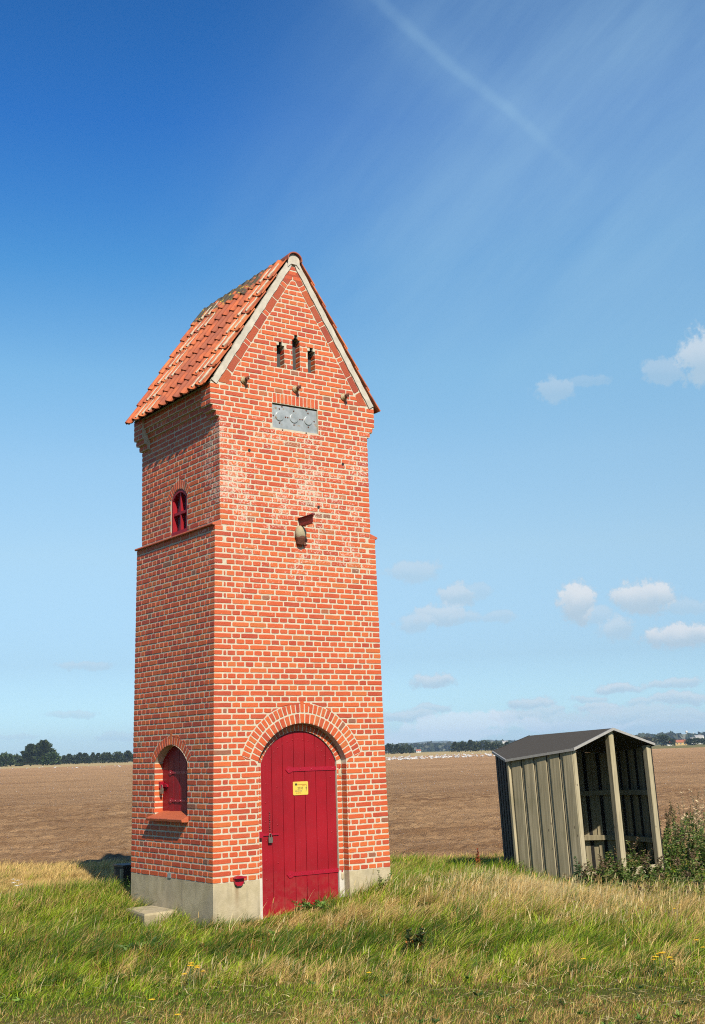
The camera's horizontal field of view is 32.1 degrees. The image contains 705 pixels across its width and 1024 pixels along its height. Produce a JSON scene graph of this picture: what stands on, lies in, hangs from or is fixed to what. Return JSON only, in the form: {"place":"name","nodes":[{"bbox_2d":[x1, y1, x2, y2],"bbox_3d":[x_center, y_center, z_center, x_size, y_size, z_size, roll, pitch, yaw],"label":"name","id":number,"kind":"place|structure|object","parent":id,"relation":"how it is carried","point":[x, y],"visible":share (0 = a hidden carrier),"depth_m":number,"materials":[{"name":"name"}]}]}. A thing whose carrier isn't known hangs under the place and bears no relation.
{"place":"outdoors","nodes":[
{"label":"outdoors","id":0,"kind":"place"},
{"bbox_2d":[0,750,492,768],"bbox_3d":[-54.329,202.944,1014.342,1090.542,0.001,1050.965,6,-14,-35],"label":"stubble field","id":1,"kind":"structure","parent":0,"point":[386,755],"depth_m":682.09,"materials":[{"name":"beige plant"}]},
{"bbox_2d":[0,751,19,766],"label":"bush","id":2,"kind":"object","parent":1,"relation":"on","point":[6,759],"visible":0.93,"depth_m":783.94,"materials":[{"name":"green plant"}]},
{"bbox_2d":[14,743,41,765],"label":"tree","id":3,"kind":"object","parent":1,"relation":"on","point":[26,754],"visible":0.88,"depth_m":781.66,"materials":[{"name":"green plant"}]},
{"bbox_2d":[23,739,61,764],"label":"tree","id":4,"kind":"object","parent":1,"relation":"on","point":[43,747],"visible":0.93,"depth_m":782.63,"materials":[{"name":"green plant"}]},
{"bbox_2d":[38,752,61,765],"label":"bush","id":5,"kind":"object","parent":1,"relation":"on","point":[55,756],"visible":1,"depth_m":778.58,"materials":[{"name":"green plant"}]},
{"bbox_2d":[59,755,69,762],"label":"tree","id":6,"kind":"object","parent":1,"relation":"on","point":[63,757],"visible":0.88,"depth_m":881.70,"materials":[{"name":"green plant"}]},
{"bbox_2d":[61,753,73,763],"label":"tree","id":7,"kind":"object","parent":1,"relation":"on","point":[67,757],"visible":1,"depth_m":881.77,"materials":[{"name":"green plant"}]},
{"bbox_2d":[67,754,79,763],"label":"tree","id":8,"kind":"object","parent":1,"relation":"on","point":[74,759],"visible":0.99,"depth_m":881.01,"materials":[{"name":"green plant"}]},
{"bbox_2d":[72,752,85,763],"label":"tree","id":9,"kind":"object","parent":1,"relation":"on","point":[79,754],"visible":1,"depth_m":881.45,"materials":[{"name":"green plant"}]},
{"bbox_2d":[78,753,90,763],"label":"tree","id":10,"kind":"object","parent":1,"relation":"on","point":[84,755],"visible":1,"depth_m":881.66,"materials":[{"name":"green plant"}]},
{"bbox_2d":[84,756,92,763],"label":"tree","id":11,"kind":"object","parent":1,"relation":"on","point":[87,757],"visible":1,"depth_m":880.99,"materials":[{"name":"green plant"}]},
{"bbox_2d":[89,752,97,762],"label":"tree","id":12,"kind":"object","parent":1,"relation":"on","point":[92,755],"visible":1,"depth_m":882.58,"materials":[{"name":"green plant"}]},
{"bbox_2d":[92,753,101,762],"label":"tree","id":13,"kind":"object","parent":1,"relation":"on","point":[96,758],"visible":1,"depth_m":881.85,"materials":[{"name":"green plant"}]},
{"bbox_2d":[97,752,109,762],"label":"tree","id":14,"kind":"object","parent":1,"relation":"on","point":[102,755],"visible":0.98,"depth_m":881.99,"materials":[{"name":"green plant"}]},
{"bbox_2d":[101,752,114,762],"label":"tree","id":15,"kind":"object","parent":1,"relation":"on","point":[109,754],"visible":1,"depth_m":881.51,"materials":[{"name":"green plant"}]},
{"bbox_2d":[107,756,117,762],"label":"tree","id":16,"kind":"object","parent":1,"relation":"on","point":[113,758],"visible":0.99,"depth_m":881.54,"materials":[{"name":"green plant"}]},
{"bbox_2d":[112,751,122,762],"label":"tree","id":17,"kind":"object","parent":1,"relation":"on","point":[118,755],"visible":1,"depth_m":882.57,"materials":[{"name":"green plant"}]},
{"bbox_2d":[120,750,132,762],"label":"tree","id":18,"kind":"object","parent":1,"relation":"on","point":[128,753],"visible":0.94,"depth_m":881.21,"materials":[{"name":"green plant"}]},
{"bbox_2d":[385,743,392,753],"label":"tree","id":19,"kind":"object","parent":1,"relation":"on","point":[386,748],"visible":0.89,"depth_m":980.27,"materials":[{"name":"green plant"}]},
{"bbox_2d":[387,743,397,753],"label":"tree","id":20,"kind":"object","parent":1,"relation":"on","point":[392,746],"visible":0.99,"depth_m":981.50,"materials":[{"name":"green plant"}]},
{"bbox_2d":[395,744,402,753],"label":"tree","id":21,"kind":"object","parent":1,"relation":"on","point":[396,748],"visible":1,"depth_m":980.20,"materials":[{"name":"green plant"}]},
{"bbox_2d":[397,742,407,753],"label":"tree","id":22,"kind":"object","parent":1,"relation":"on","point":[402,747],"visible":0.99,"depth_m":980.83,"materials":[{"name":"green plant"}]},
{"bbox_2d":[405,745,415,753],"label":"tree","id":23,"kind":"object","parent":1,"relation":"on","point":[409,749],"visible":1,"depth_m":979.94,"materials":[{"name":"green plant"}]},
{"bbox_2d":[449,741,460,751],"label":"tree","id":24,"kind":"object","parent":1,"relation":"on","point":[454,743],"visible":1,"depth_m":980.93,"materials":[{"name":"green plant"}]},
{"bbox_2d":[454,743,463,751],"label":"tree","id":25,"kind":"object","parent":1,"relation":"on","point":[461,748],"visible":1,"depth_m":979.70,"materials":[{"name":"green plant"}]},
{"bbox_2d":[459,741,470,750],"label":"tree","id":26,"kind":"object","parent":1,"relation":"on","point":[465,744],"visible":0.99,"depth_m":980.91,"materials":[{"name":"green plant"}]},
{"bbox_2d":[465,740,476,751],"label":"tree","id":27,"kind":"object","parent":1,"relation":"on","point":[470,743],"visible":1,"depth_m":980.40,"materials":[{"name":"green plant"}]},
{"bbox_2d":[470,741,480,751],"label":"tree","id":28,"kind":"object","parent":1,"relation":"on","point":[475,745],"visible":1,"depth_m":980.36,"materials":[{"name":"green plant"}]},
{"bbox_2d":[476,740,486,750],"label":"tree","id":29,"kind":"object","parent":1,"relation":"on","point":[481,743],"visible":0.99,"depth_m":981.85,"materials":[{"name":"green plant"}]},
{"bbox_2d":[483,742,494,750],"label":"tree","id":30,"kind":"object","parent":1,"relation":"on","point":[486,747],"visible":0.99,"depth_m":979.58,"materials":[{"name":"green plant"}]},
{"bbox_2d":[487,741,499,749],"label":"tree","id":31,"kind":"object","parent":1,"relation":"on","point":[493,744],"visible":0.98,"depth_m":980.16,"materials":[{"name":"green plant"}]},
{"bbox_2d":[0,747,704,866],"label":"ploughed field","id":32,"kind":"structure","parent":0,"point":[442,806],"depth_m":47.00,"materials":[{"name":"soil"}]},
{"bbox_2d":[0,847,704,1023],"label":"turf","id":33,"kind":"structure","parent":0,"point":[405,1013],"depth_m":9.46,"materials":[{"name":"green plant"}]},
{"bbox_2d":[113,863,130,886],"bbox_3d":[-2.986,5.083,16.658,0.500,0.595,0.335,6,-14,-35],"label":"utility cabinet","id":34,"kind":"object","parent":33,"relation":"on","point":[124,869],"visible":0.31,"depth_m":16.51,"materials":[{"name":"grey metal"}]},
{"bbox_2d":[115,936,172,953],"bbox_3d":[-2.046,4.322,12.178,0.594,0.178,0.469,6,-14,-35],"label":"dock plant","id":35,"kind":"object","parent":33,"relation":"on","point":[125,947],"visible":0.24,"depth_m":12.16,"materials":[{"name":"green plant"}]},
{"bbox_2d":[126,905,176,926],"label":"concrete block","id":36,"kind":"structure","parent":33,"relation":"on","point":[149,912],"depth_m":14.13,"materials":[{"name":"grey concrete"}]},
{"bbox_2d":[125,252,390,926],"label":"transformer tower","id":37,"kind":"structure","parent":33,"relation":"on","point":[259,774],"depth_m":14.91,"materials":[{"name":"brick"}]},
{"bbox_2d":[171,489,186,536],"bbox_3d":[-2.134,0.000,15.390,0.096,0.570,0.436,6,-14,-35],"label":"window frame","id":38,"kind":"structure","parent":37,"relation":"in","point":[179,501],"depth_m":15.42,"materials":[{"name":"red paint"}]},
{"bbox_2d":[259,731,343,918],"bbox_3d":[-0.615,3.746,14.485,1.240,2.279,0.130,6,-14,-35],"label":"door","id":39,"kind":"structure","parent":37,"relation":"in","point":[298,835],"depth_m":14.51,"materials":[{"name":"red paint"}]},
{"bbox_2d":[289,896,333,911],"bbox_3d":[-0.406,4.498,14.028,0.634,0.192,0.486,-6,-12,22],"label":"weed clump","id":40,"kind":"object","parent":33,"relation":"on","point":[315,902],"visible":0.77,"depth_m":13.99,"materials":[{"name":"green plant"}]},
{"bbox_2d":[0,901,701,1023],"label":"broadleaf weeds","id":41,"kind":"object","parent":33,"relation":"on","point":[17,999],"visible":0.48,"depth_m":9.34,"materials":[{"name":"green plant"}]},
{"bbox_2d":[2,902,704,1023],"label":"dead stalks","id":42,"kind":"object","parent":33,"relation":"on","point":[330,1005],"visible":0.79,"depth_m":9.34,"materials":[{"name":"brown plant"}]},
{"bbox_2d":[377,870,391,892],"bbox_3d":[0.374,4.401,14.598,0.180,0.283,0.220,-4,-11,13],"label":"seedling","id":43,"kind":"object","parent":33,"relation":"on","point":[380,880],"visible":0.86,"depth_m":14.56,"materials":[{"name":"green plant"}]},
{"bbox_2d":[403,926,426,956],"bbox_3d":[0.577,4.019,11.470,0.274,0.309,0.192,-10,-14,37],"label":"dock plant","id":44,"kind":"object","parent":33,"relation":"on","point":[415,940],"visible":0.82,"depth_m":11.45,"materials":[{"name":"green plant"}]},
{"bbox_2d":[475,848,480,869],"bbox_3d":[1.890,5.297,18.518,0.126,0.428,0.096,6,-14,-35],"label":"dock stalk","id":45,"kind":"object","parent":33,"relation":"on","point":[478,860],"visible":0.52,"depth_m":18.54,"materials":[{"name":"brown plant"}]},
{"bbox_2d":[492,728,664,880],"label":"open shed","id":46,"kind":"structure","parent":33,"relation":"on","point":[565,798],"depth_m":17.51,"materials":[{"name":"wood"}]},
{"bbox_2d":[573,856,585,883],"bbox_3d":[2.962,4.750,16.155,0.204,0.430,0.224,-1,-11,-3],"label":"thistle","id":47,"kind":"object","parent":33,"relation":"on","point":[577,872],"visible":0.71,"depth_m":16.15,"materials":[{"name":"green plant"}]},
{"bbox_2d":[563,793,704,907],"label":"weed thicket","id":48,"kind":"object","parent":33,"relation":"on","point":[676,846],"visible":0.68,"depth_m":16.54,"materials":[{"name":"green plant"}]},
{"bbox_2d":[677,789,704,854],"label":"dry stalks","id":49,"kind":"object","parent":33,"relation":"on","point":[696,813],"visible":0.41,"depth_m":19.84,"materials":[{"name":"brown plant"}]},
{"bbox_2d":[0,0,704,756],"label":"sky","id":50,"kind":"structure","parent":0,"point":[496,208],"materials":[{"name":"blue"}]},
{"bbox_2d":[8,744,704,765],"bbox_3d":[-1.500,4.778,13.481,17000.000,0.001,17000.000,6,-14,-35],"label":"ground","id":51,"kind":"structure","parent":0,"point":[677,746],"depth_m":835.69,"materials":[{"name":"green plant"}]},
{"bbox_2d":[403,739,514,751],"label":"wood","id":52,"kind":"object","parent":51,"relation":"on","point":[430,746],"visible":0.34,"depth_m":2501.79,"materials":[{"name":"green plant"}]},
{"bbox_2d":[652,734,669,745],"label":"tree","id":53,"kind":"object","parent":51,"relation":"on","point":[664,737],"visible":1,"depth_m":981.04,"materials":[{"name":"green plant"}]},
{"bbox_2d":[638,731,704,744],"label":"wood","id":54,"kind":"object","parent":51,"relation":"on","point":[676,736],"visible":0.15,"depth_m":2304.42,"materials":[{"name":"green plant"}]},
{"bbox_2d":[667,738,675,744],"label":"tree","id":55,"kind":"object","parent":51,"relation":"on","point":[671,741],"visible":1,"depth_m":979.73,"materials":[{"name":"green plant"}]},
{"bbox_2d":[674,740,686,745],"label":"farmhouse","id":56,"kind":"object","parent":51,"relation":"on","point":[679,742],"visible":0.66,"depth_m":1027.41,"materials":[{"name":"white brick"}]},
{"bbox_2d":[684,738,692,744],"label":"bush","id":57,"kind":"object","parent":51,"relation":"on","point":[687,741],"visible":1,"depth_m":980.00,"materials":[{"name":"green plant"}]},
{"bbox_2d":[689,737,702,744],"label":"bush","id":58,"kind":"object","parent":51,"relation":"on","point":[696,740],"visible":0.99,"depth_m":980.37,"materials":[{"name":"green plant"}]},
{"bbox_2d":[384,740,516,751],"bbox_3d":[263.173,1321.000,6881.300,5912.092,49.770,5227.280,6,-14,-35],"label":"hills","id":59,"kind":"structure","parent":0,"point":[437,742],"depth_m":5899.47,"materials":[{"name":"green plant"}]}
]}

